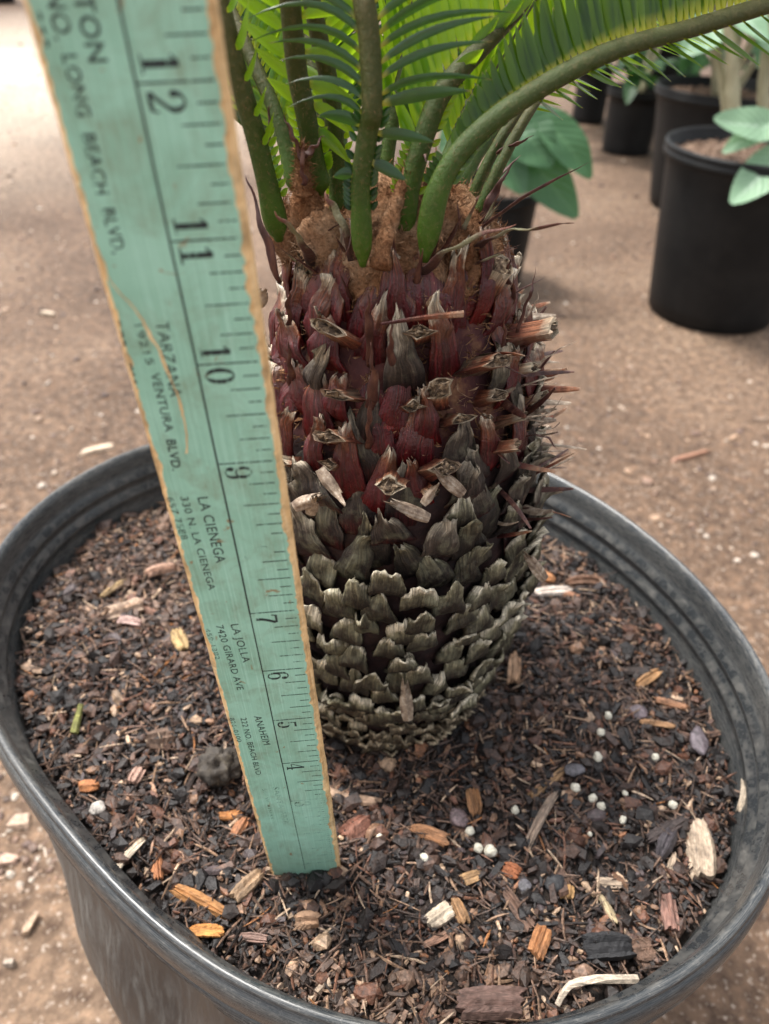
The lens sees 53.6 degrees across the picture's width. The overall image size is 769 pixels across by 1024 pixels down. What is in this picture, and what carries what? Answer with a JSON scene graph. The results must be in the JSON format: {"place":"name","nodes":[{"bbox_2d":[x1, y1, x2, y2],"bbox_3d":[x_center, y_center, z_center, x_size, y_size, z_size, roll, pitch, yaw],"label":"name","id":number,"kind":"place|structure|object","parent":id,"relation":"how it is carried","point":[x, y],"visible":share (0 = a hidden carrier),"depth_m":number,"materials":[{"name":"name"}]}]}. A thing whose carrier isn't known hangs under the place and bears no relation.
{"place":"outdoors","nodes":[
{"label":"outdoors","id":0,"kind":"place"},
{"bbox_2d":[0,0,768,1023],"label":"ground","id":1,"kind":"structure","parent":0,"point":[50,976],"depth_m":1.21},
{"bbox_2d":[0,0,15,3],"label":"nursery pot","id":2,"kind":"object","parent":1,"relation":"on","point":[7,1],"visible":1,"depth_m":5.71,"materials":[{"name":"black plastic"}]},
{"bbox_2d":[0,444,768,1023],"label":"plant pot","id":3,"kind":"object","parent":1,"relation":"on","point":[148,960],"visible":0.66,"depth_m":0.35,"materials":[{"name":"black plastic"}]},
{"bbox_2d":[13,501,739,1023],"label":"wood chips","id":4,"kind":"object","parent":3,"relation":"in","point":[109,739],"visible":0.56,"depth_m":0.34,"materials":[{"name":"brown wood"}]},
{"bbox_2d":[20,663,41,673],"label":"wood chip","id":5,"kind":"object","parent":4,"relation":"on","point":[27,668],"visible":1,"depth_m":0.39,"materials":[{"name":"beige wood"}]},
{"bbox_2d":[70,704,83,733],"bbox_3d":[-0.146,0.099,0.363,0.004,0.009,0.014,2,38,0],"label":"green stalk","id":6,"kind":"object","parent":4,"relation":"on","point":[75,727],"visible":1,"depth_m":0.36,"materials":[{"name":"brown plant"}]},
{"bbox_2d":[78,779,99,792],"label":"wood chip","id":7,"kind":"object","parent":4,"relation":"on","point":[87,785],"visible":1,"depth_m":0.33,"materials":[{"name":"orange wood"}]},
{"bbox_2d":[89,800,105,816],"bbox_3d":[-0.124,0.128,0.328,0.007,0.004,0.006,-15,46,-20],"label":"pebble","id":8,"kind":"object","parent":4,"relation":"on","point":[97,808],"visible":1,"depth_m":0.33,"materials":[{"name":"white stone"}]},
{"bbox_2d":[99,578,126,597],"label":"wood chip","id":9,"kind":"object","parent":4,"relation":"on","point":[112,588],"visible":1,"depth_m":0.44,"materials":[{"name":"yellow wood"}]},
{"bbox_2d":[102,597,143,620],"bbox_3d":[-0.145,0.053,0.425,0.022,0.006,0.011,-16,48,-25],"label":"wood chip","id":10,"kind":"object","parent":4,"relation":"on","point":[116,610],"visible":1,"depth_m":0.42,"materials":[{"name":"beige wood"}]},
{"bbox_2d":[117,615,141,626],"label":"wood chip","id":11,"kind":"object","parent":4,"relation":"on","point":[131,620],"visible":1,"depth_m":0.41,"materials":[{"name":"wood"}]},
{"bbox_2d":[117,837,146,868],"bbox_3d":[-0.104,0.139,0.311,0.004,0.003,0.017,18,45,29],"label":"wood chip","id":12,"kind":"object","parent":4,"relation":"on","point":[133,848],"visible":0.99,"depth_m":0.31,"materials":[{"name":"beige wood"}]},
{"bbox_2d":[128,766,145,784],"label":"wood chip","id":13,"kind":"object","parent":4,"relation":"on","point":[136,775],"visible":1,"depth_m":0.34,"materials":[{"name":"wood"}]},
{"bbox_2d":[143,606,161,614],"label":"wood chip","id":14,"kind":"object","parent":4,"relation":"on","point":[149,610],"visible":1,"depth_m":0.43,"materials":[{"name":"wood"}]},
{"bbox_2d":[151,844,163,879],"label":"wood chip","id":15,"kind":"object","parent":4,"relation":"on","point":[156,869],"visible":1,"depth_m":0.31,"materials":[{"name":"orange wood"}]},
{"bbox_2d":[146,727,175,749],"bbox_3d":[-0.105,0.106,0.359,0.014,0.006,0.012,-5,38,-14],"label":"bark piece","id":16,"kind":"object","parent":4,"relation":"on","point":[152,743],"visible":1,"depth_m":0.36,"materials":[{"name":"brown wood"}]},
{"bbox_2d":[146,562,175,577],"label":"wood chip","id":17,"kind":"object","parent":4,"relation":"on","point":[160,569],"visible":1,"depth_m":0.45,"materials":[{"name":"wood"}]},
{"bbox_2d":[170,627,188,651],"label":"wood chip","id":18,"kind":"object","parent":4,"relation":"on","point":[179,639],"visible":1,"depth_m":0.40,"materials":[{"name":"yellow wood"}]},
{"bbox_2d":[23,0,340,874],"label":"yardstick","id":19,"kind":"object","parent":4,"relation":"on","point":[141,94],"visible":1,"depth_m":0.15,"materials":[{"name":"green wood"}]},
{"bbox_2d":[169,884,230,920],"bbox_3d":[-0.072,0.153,0.298,0.029,0.004,0.006,18,59,17],"label":"wood chip","id":20,"kind":"object","parent":4,"relation":"on","point":[184,893],"visible":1,"depth_m":0.30,"materials":[{"name":"orange wood"}]},
{"bbox_2d":[189,923,223,937],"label":"wood chip","id":21,"kind":"object","parent":4,"relation":"on","point":[208,930],"visible":1,"depth_m":0.29,"materials":[{"name":"orange wood"}]},
{"bbox_2d":[194,746,240,788],"bbox_3d":[-0.075,0.114,0.343,0.021,0.018,0.020,2,38,0],"label":"soil clod","id":22,"kind":"object","parent":4,"relation":"on","point":[218,767],"visible":0.98,"depth_m":0.34,"materials":[{"name":"grey soil"}]},
{"bbox_2d":[218,809,242,820],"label":"wood chip","id":23,"kind":"object","parent":4,"relation":"on","point":[225,816],"visible":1,"depth_m":0.33,"materials":[{"name":"orange wood"}]},
{"bbox_2d":[229,817,248,837],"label":"wood chip","id":24,"kind":"object","parent":4,"relation":"on","point":[239,826],"visible":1,"depth_m":0.33,"materials":[{"name":"orange wood"}]},
{"bbox_2d":[229,868,263,902],"bbox_3d":[-0.055,0.148,0.305,0.007,0.004,0.015,7,29,42],"label":"wood chunk","id":25,"kind":"object","parent":4,"relation":"on","point":[245,886],"visible":1,"depth_m":0.30,"materials":[{"name":"beige wood"}]},
{"bbox_2d":[238,932,268,942],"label":"wood chip","id":26,"kind":"object","parent":4,"relation":"on","point":[254,937],"visible":1,"depth_m":0.29,"materials":[{"name":"wood"}]},
{"bbox_2d":[292,910,320,930],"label":"wood chip","id":27,"kind":"object","parent":4,"relation":"on","point":[306,920],"visible":1,"depth_m":0.29,"materials":[{"name":"brown wood"}]},
{"bbox_2d":[337,815,370,839],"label":"wood chip","id":28,"kind":"object","parent":4,"relation":"on","point":[357,828],"visible":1,"depth_m":0.33,"materials":[{"name":"brown wood"}]},
{"bbox_2d":[329,785,381,805],"bbox_3d":[-0.016,0.127,0.341,0.030,0.005,0.006,9,17,12],"label":"wood stick","id":29,"kind":"object","parent":4,"relation":"on","point":[368,800],"visible":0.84,"depth_m":0.34,"materials":[{"name":"beige wood"}]},
{"bbox_2d":[420,853,428,861],"bbox_3d":[0.017,0.143,0.316,0.004,0.003,0.004,2,38,0],"label":"fertilizer pellet","id":30,"kind":"object","parent":4,"relation":"on","point":[424,857],"visible":1,"depth_m":0.32},
{"bbox_2d":[409,824,450,847],"bbox_3d":[0.019,0.138,0.326,0.018,0.004,0.006,14,59,18],"label":"wood chip","id":31,"kind":"object","parent":4,"relation":"on","point":[438,836],"visible":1,"depth_m":0.33,"materials":[{"name":"orange wood"}]},
{"bbox_2d":[424,900,453,927],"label":"wood chip","id":32,"kind":"object","parent":4,"relation":"on","point":[441,914],"visible":1,"depth_m":0.30,"materials":[{"name":"beige wood"}]},
{"bbox_2d":[421,923,459,947],"bbox_3d":[0.022,0.164,0.294,0.017,0.002,0.003,-17,32,-20],"label":"wood stick","id":33,"kind":"object","parent":4,"relation":"on","point":[433,941],"visible":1,"depth_m":0.29,"materials":[{"name":"brown wood"}]},
{"bbox_2d":[450,808,468,827],"bbox_3d":[0.033,0.134,0.333,0.009,0.005,0.009,-13,41,-22],"label":"pebble","id":34,"kind":"object","parent":4,"relation":"on","point":[457,817],"visible":1,"depth_m":0.33,"materials":[{"name":"grey stone"}]},
{"bbox_2d":[451,898,470,923],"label":"wood chip","id":35,"kind":"object","parent":4,"relation":"on","point":[460,911],"visible":1,"depth_m":0.30,"materials":[{"name":"brown wood"}]},
{"bbox_2d":[459,870,480,884],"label":"wood chip","id":36,"kind":"object","parent":4,"relation":"on","point":[470,877],"visible":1,"depth_m":0.31,"materials":[{"name":"beige wood"}]},
{"bbox_2d":[465,826,474,835],"bbox_3d":[0.037,0.137,0.327,0.004,0.004,0.004,2,38,0],"label":"fertilizer pellet","id":37,"kind":"object","parent":4,"relation":"on","point":[469,830],"visible":1,"depth_m":0.33},
{"bbox_2d":[466,788,481,816],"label":"wood chip","id":38,"kind":"object","parent":4,"relation":"on","point":[474,801],"visible":1,"depth_m":0.34,"materials":[{"name":"brown wood"}]},
{"bbox_2d":[474,843,482,853],"bbox_3d":[0.039,0.141,0.319,0.004,0.004,0.004,2,38,0],"label":"fertilizer pellet","id":39,"kind":"object","parent":4,"relation":"on","point":[478,847],"visible":1,"depth_m":0.32},
{"bbox_2d":[484,844,496,857],"bbox_3d":[0.044,0.141,0.318,0.006,0.006,0.006,2,38,0],"label":"fertilizer pellet","id":40,"kind":"object","parent":4,"relation":"on","point":[490,850],"visible":1,"depth_m":0.32},
{"bbox_2d":[455,985,527,1022],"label":"bark piece","id":41,"kind":"object","parent":4,"relation":"on","point":[491,1003],"visible":1,"depth_m":0.27,"materials":[{"name":"brown wood"}]},
{"bbox_2d":[218,0,768,756],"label":"sago palm","id":42,"kind":"object","parent":4,"relation":"on","point":[410,334],"visible":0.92,"depth_m":0.24,"materials":[{"name":"plant"}]},
{"bbox_2d":[501,862,521,879],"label":"wood chip","id":43,"kind":"object","parent":4,"relation":"on","point":[513,869],"visible":1,"depth_m":0.31,"materials":[{"name":"orange wood"}]},
{"bbox_2d":[507,650,521,685],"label":"wood chip","id":44,"kind":"object","parent":4,"relation":"on","point":[514,670],"visible":1,"depth_m":0.40,"materials":[{"name":"brown wood"}]},
{"bbox_2d":[511,805,518,814],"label":"fertilizer pellet","id":45,"kind":"object","parent":4,"relation":"on","point":[515,810],"visible":1,"depth_m":0.34},
{"bbox_2d":[503,885,534,932],"bbox_3d":[0.053,0.157,0.302,0.005,0.004,0.020,-29,46,-15],"label":"wood stick","id":46,"kind":"object","parent":4,"relation":"on","point":[515,903],"visible":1,"depth_m":0.30,"materials":[{"name":"brown wood"}]},
{"bbox_2d":[518,878,531,890],"bbox_3d":[0.057,0.151,0.307,0.005,0.003,0.006,1,39,-2],"label":"pebble","id":47,"kind":"object","parent":4,"relation":"on","point":[524,884],"visible":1,"depth_m":0.31,"materials":[{"name":"grey stone"}]},
{"bbox_2d":[527,923,551,960],"bbox_3d":[0.059,0.163,0.290,0.007,0.004,0.013,24,38,18],"label":"wood chip","id":48,"kind":"object","parent":4,"relation":"on","point":[539,943],"visible":1,"depth_m":0.29,"materials":[{"name":"orange wood"}]},
{"bbox_2d":[526,790,559,847],"bbox_3d":[0.069,0.132,0.333,0.004,0.006,0.032,24,44,24],"label":"wood stick","id":49,"kind":"object","parent":4,"relation":"on","point":[542,815],"visible":1,"depth_m":0.33,"materials":[{"name":"brown wood"}]},
{"bbox_2d":[527,763,566,798],"bbox_3d":[0.076,0.123,0.350,0.032,0.004,0.004,-25,46,-32],"label":"wood stick","id":50,"kind":"object","parent":4,"relation":"on","point":[555,778],"visible":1,"depth_m":0.35,"materials":[{"name":"brown wood"}]},
{"bbox_2d":[544,571,555,582],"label":"wood chip","id":51,"kind":"object","parent":4,"relation":"on","point":[551,578],"visible":0.31,"depth_m":0.45,"materials":[{"name":"orange wood"}]},
{"bbox_2d":[535,586,572,596],"bbox_3d":[0.098,0.046,0.447,0.028,0.005,0.007,-5,45,-1],"label":"wood stick","id":52,"kind":"object","parent":4,"relation":"on","point":[544,591],"visible":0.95,"depth_m":0.45,"materials":[{"name":"white wood"}]},
{"bbox_2d":[545,874,563,892],"bbox_3d":[0.069,0.151,0.310,0.009,0.004,0.008,-21,56,-18],"label":"pebble","id":53,"kind":"object","parent":4,"relation":"on","point":[557,880],"visible":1,"depth_m":0.31,"materials":[{"name":"grey stone"}]},
{"bbox_2d":[559,884,574,899],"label":"wood chip","id":54,"kind":"object","parent":4,"relation":"on","point":[570,895],"visible":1,"depth_m":0.31,"materials":[{"name":"yellow wood"}]},
{"bbox_2d":[564,763,584,776],"bbox_3d":[0.088,0.119,0.352,0.010,0.005,0.009,-8,15,-15],"label":"pebble","id":55,"kind":"object","parent":4,"relation":"on","point":[573,769],"visible":1,"depth_m":0.35,"materials":[{"name":"grey stone"}]},
{"bbox_2d":[570,783,579,792],"bbox_3d":[0.087,0.125,0.347,0.004,0.004,0.005,2,38,0],"label":"fertilizer pellet","id":56,"kind":"object","parent":4,"relation":"on","point":[574,787],"visible":1,"depth_m":0.34},
{"bbox_2d":[565,575,603,584],"bbox_3d":[0.119,0.040,0.450,0.024,0.006,0.006,0,51,-2],"label":"wood stick","id":57,"kind":"object","parent":4,"relation":"on","point":[584,579],"visible":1,"depth_m":0.45,"materials":[{"name":"brown wood"}]},
{"bbox_2d":[588,793,597,802],"bbox_3d":[0.093,0.129,0.342,0.004,0.004,0.004,2,38,0],"label":"fertilizer pellet","id":58,"kind":"object","parent":4,"relation":"on","point":[592,797],"visible":1,"depth_m":0.34},
{"bbox_2d":[555,974,638,1006],"bbox_3d":[0.077,0.171,0.276,0.033,0.008,0.006,-8,39,-12],"label":"dry twig","id":59,"kind":"object","parent":4,"relation":"on","point":[569,986],"visible":1,"depth_m":0.27,"materials":[{"name":"beige wood"}]},
{"bbox_2d":[593,751,602,761],"bbox_3d":[0.099,0.114,0.354,0.004,0.004,0.006,2,38,0],"label":"fertilizer pellet","id":60,"kind":"object","parent":4,"relation":"on","point":[597,756],"visible":1,"depth_m":0.35},
{"bbox_2d":[597,728,604,736],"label":"fertilizer pellet","id":61,"kind":"object","parent":4,"relation":"on","point":[600,732],"visible":1,"depth_m":0.36},
{"bbox_2d":[597,802,605,809],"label":"fertilizer pellet","id":62,"kind":"object","parent":4,"relation":"on","point":[600,805],"visible":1,"depth_m":0.34},
{"bbox_2d":[578,931,636,961],"bbox_3d":[0.085,0.165,0.290,0.021,0.007,0.011,-4,27,2],"label":"bark slab","id":63,"kind":"object","parent":4,"relation":"on","point":[613,946],"depth_m":0.29,"materials":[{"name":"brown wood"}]},
{"bbox_2d":[604,712,611,719],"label":"fertilizer pellet","id":64,"kind":"object","parent":4,"relation":"on","point":[608,716],"visible":1,"depth_m":0.37},
{"bbox_2d":[598,894,618,923],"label":"wood chip","id":65,"kind":"object","parent":4,"relation":"on","point":[608,908],"visible":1,"depth_m":0.30,"materials":[{"name":"beige wood"}]},
{"bbox_2d":[595,877,622,888],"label":"wood chip","id":66,"kind":"object","parent":4,"relation":"on","point":[605,881],"visible":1,"depth_m":0.31,"materials":[{"name":"beige wood"}]},
{"bbox_2d":[619,815,626,823],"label":"fertilizer pellet","id":67,"kind":"object","parent":4,"relation":"on","point":[622,819],"visible":1,"depth_m":0.33},
{"bbox_2d":[622,790,628,795],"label":"fertilizer pellet","id":68,"kind":"object","parent":4,"relation":"on","point":[624,793],"visible":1,"depth_m":0.34},
{"bbox_2d":[629,704,647,718],"bbox_3d":[0.126,0.099,0.378,0.010,0.005,0.009,6,42,10],"label":"pebble","id":69,"kind":"object","parent":4,"relation":"on","point":[642,712],"visible":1,"depth_m":0.38,"materials":[{"name":"grey stone"}]},
{"bbox_2d":[632,937,655,962],"bbox_3d":[0.098,0.167,0.291,0.010,0.004,0.009,-5,37,-9],"label":"bark piece","id":70,"kind":"object","parent":4,"relation":"on","point":[647,953],"visible":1,"depth_m":0.29,"materials":[{"name":"brown wood"}]},
{"bbox_2d":[636,668,662,687],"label":"wood chip","id":71,"kind":"object","parent":4,"relation":"on","point":[645,679],"visible":1,"depth_m":0.39,"materials":[{"name":"brown wood"}]},
{"bbox_2d":[651,753,659,761],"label":"fertilizer pellet","id":72,"kind":"object","parent":4,"relation":"on","point":[655,757],"visible":1,"depth_m":0.35},
{"bbox_2d":[639,719,675,728],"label":"wood stick","id":73,"kind":"object","parent":4,"relation":"on","point":[657,723],"visible":1,"depth_m":0.37,"materials":[{"name":"brown wood"}]},
{"bbox_2d":[655,827,677,860],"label":"wood chip","id":74,"kind":"object","parent":4,"relation":"on","point":[666,842],"visible":1,"depth_m":0.32,"materials":[{"name":"grey wood"}]},
{"bbox_2d":[645,813,690,844],"bbox_3d":[0.122,0.136,0.327,0.027,0.004,0.006,-15,49,-25],"label":"wood chip","id":75,"kind":"object","parent":4,"relation":"on","point":[673,825],"visible":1,"depth_m":0.33,"materials":[{"name":"wood"}]},
{"bbox_2d":[658,879,679,931],"bbox_3d":[0.114,0.157,0.305,0.007,0.005,0.020,6,42,4],"label":"wood chip","id":76,"kind":"object","parent":4,"relation":"on","point":[669,915],"visible":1,"depth_m":0.30,"materials":[{"name":"brown wood"}]},
{"bbox_2d":[654,696,689,709],"bbox_3d":[0.144,0.095,0.381,0.017,0.003,0.005,11,27,23],"label":"wood stick","id":77,"kind":"object","parent":4,"relation":"on","point":[670,703],"visible":1,"depth_m":0.38,"materials":[{"name":"brown wood"}]},
{"bbox_2d":[667,852,676,869],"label":"wood chip","id":78,"kind":"object","parent":4,"relation":"on","point":[672,859],"visible":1,"depth_m":0.32,"materials":[{"name":"beige wood"}]},
{"bbox_2d":[668,800,677,809],"bbox_3d":[0.127,0.129,0.335,0.004,0.004,0.004,2,38,0],"label":"fertilizer pellet","id":79,"kind":"object","parent":4,"relation":"on","point":[672,805],"visible":1,"depth_m":0.33},
{"bbox_2d":[689,725,708,755],"bbox_3d":[0.150,0.110,0.365,0.009,0.005,0.018,11,35,4],"label":"pebble","id":80,"kind":"object","parent":4,"relation":"on","point":[698,739],"visible":1,"depth_m":0.36,"materials":[{"name":"grey stone"}]},
{"bbox_2d":[685,818,716,879],"bbox_3d":[0.134,0.142,0.322,0.012,0.006,0.028,-4,39,17],"label":"wood chip","id":81,"kind":"object","parent":4,"relation":"on","point":[700,848],"visible":1,"depth_m":0.32,"materials":[{"name":"beige wood"}]},
{"bbox_2d":[736,779,745,811],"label":"wood chip","id":82,"kind":"object","parent":4,"relation":"on","point":[741,801],"visible":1,"depth_m":0.34,"materials":[{"name":"beige wood"}]},
{"bbox_2d":[0,27,768,967],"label":"ground litter","id":83,"kind":"object","parent":1,"relation":"on","point":[18,821],"visible":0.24,"depth_m":1.04,"materials":[{"name":"brown plant"}]},
{"bbox_2d":[469,168,538,283],"bbox_3d":[0.193,-0.559,1.530,0.220,0.195,0.220,2,38,0],"label":"nursery pot","id":84,"kind":"object","parent":1,"relation":"on","point":[521,214],"visible":0.29,"depth_m":1.45,"materials":[{"name":"black plastic"}]},
{"bbox_2d":[438,105,592,219],"bbox_3d":[0.236,-0.697,1.371,0.277,0.276,0.183,2,38,0],"label":"broad leaved plant","id":85,"kind":"object","parent":84,"relation":"in","point":[554,146],"visible":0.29,"depth_m":1.34,"materials":[{"name":"green plant"}]},
{"bbox_2d":[572,63,615,124],"bbox_3d":[0.773,-1.559,2.840,0.140,0.190,0.140,2,38,0],"label":"nursery pot","id":86,"kind":"object","parent":1,"relation":"on","point":[591,111],"visible":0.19,"depth_m":2.81,"materials":[{"name":"black plastic"}]},
{"bbox_2d":[602,83,656,156],"bbox_3d":[0.800,-1.269,2.470,0.184,0.190,0.184,2,38,0],"label":"nursery pot","id":87,"kind":"object","parent":1,"relation":"on","point":[629,129],"visible":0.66,"depth_m":2.42,"materials":[{"name":"black plastic"}]},
{"bbox_2d":[563,15,699,103],"bbox_3d":[0.828,-1.511,2.292,0.562,0.470,0.568,2,38,0],"label":"leafy shrub","id":88,"kind":"object","parent":87,"relation":"in","point":[630,90],"visible":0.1,"depth_m":2.27,"materials":[{"name":"green plant"}]},
{"bbox_2d":[637,44,683,84],"bbox_3d":[1.116,-1.782,3.088,0.260,0.255,0.260,2,38,0],"label":"nursery pot","id":89,"kind":"object","parent":1,"relation":"on","point":[668,71],"visible":0.02,"depth_m":2.98,"materials":[{"name":"black plastic"}]},
{"bbox_2d":[650,76,756,208],"bbox_3d":[0.842,-0.944,1.979,0.332,0.285,0.332,2,38,0],"label":"nursery pot","id":90,"kind":"object","parent":1,"relation":"on","point":[686,101],"visible":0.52,"depth_m":1.90,"materials":[{"name":"black plastic"}]},
{"bbox_2d":[648,126,768,334],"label":"nursery pot","id":91,"kind":"object","parent":1,"relation":"on","point":[710,270],"visible":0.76,"depth_m":1.34,"materials":[{"name":"black plastic"}]},
{"bbox_2d":[680,2,768,204],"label":"pale stemmed plant","id":92,"kind":"object","parent":91,"relation":"in","point":[748,126],"visible":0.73,"depth_m":1.21,"materials":[{"name":"green plant"}]},
{"bbox_2d":[743,49,758,80],"bbox_3d":[1.534,-1.706,3.009,0.260,0.255,0.260,2,38,0],"label":"nursery pot","id":93,"kind":"object","parent":1,"relation":"on","point":[754,74],"visible":0.02,"depth_m":2.95,"materials":[{"name":"black plastic"}]},
{"bbox_3d":[1.266,-1.223,2.379,0.260,0.255,0.260,2,38,0],"label":"nursery pot","id":94,"kind":"object","parent":1,"relation":"on","visible":0},
{"bbox_2d":[721,46,755,69],"bbox_3d":[1.255,-1.540,2.114,0.665,0.630,0.772,-10,40,-15],"label":"leafy shrub","id":95,"kind":"object","parent":94,"relation":"in","point":[752,50],"visible":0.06,"depth_m":2.24,"materials":[{"name":"green plant"}]},
{"bbox_2d":[621,0,760,96],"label":"leafy shrub","id":96,"kind":"object","parent":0,"point":[701,59],"visible":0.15,"depth_m":1.79,"materials":[{"name":"green plant"}]}
]}

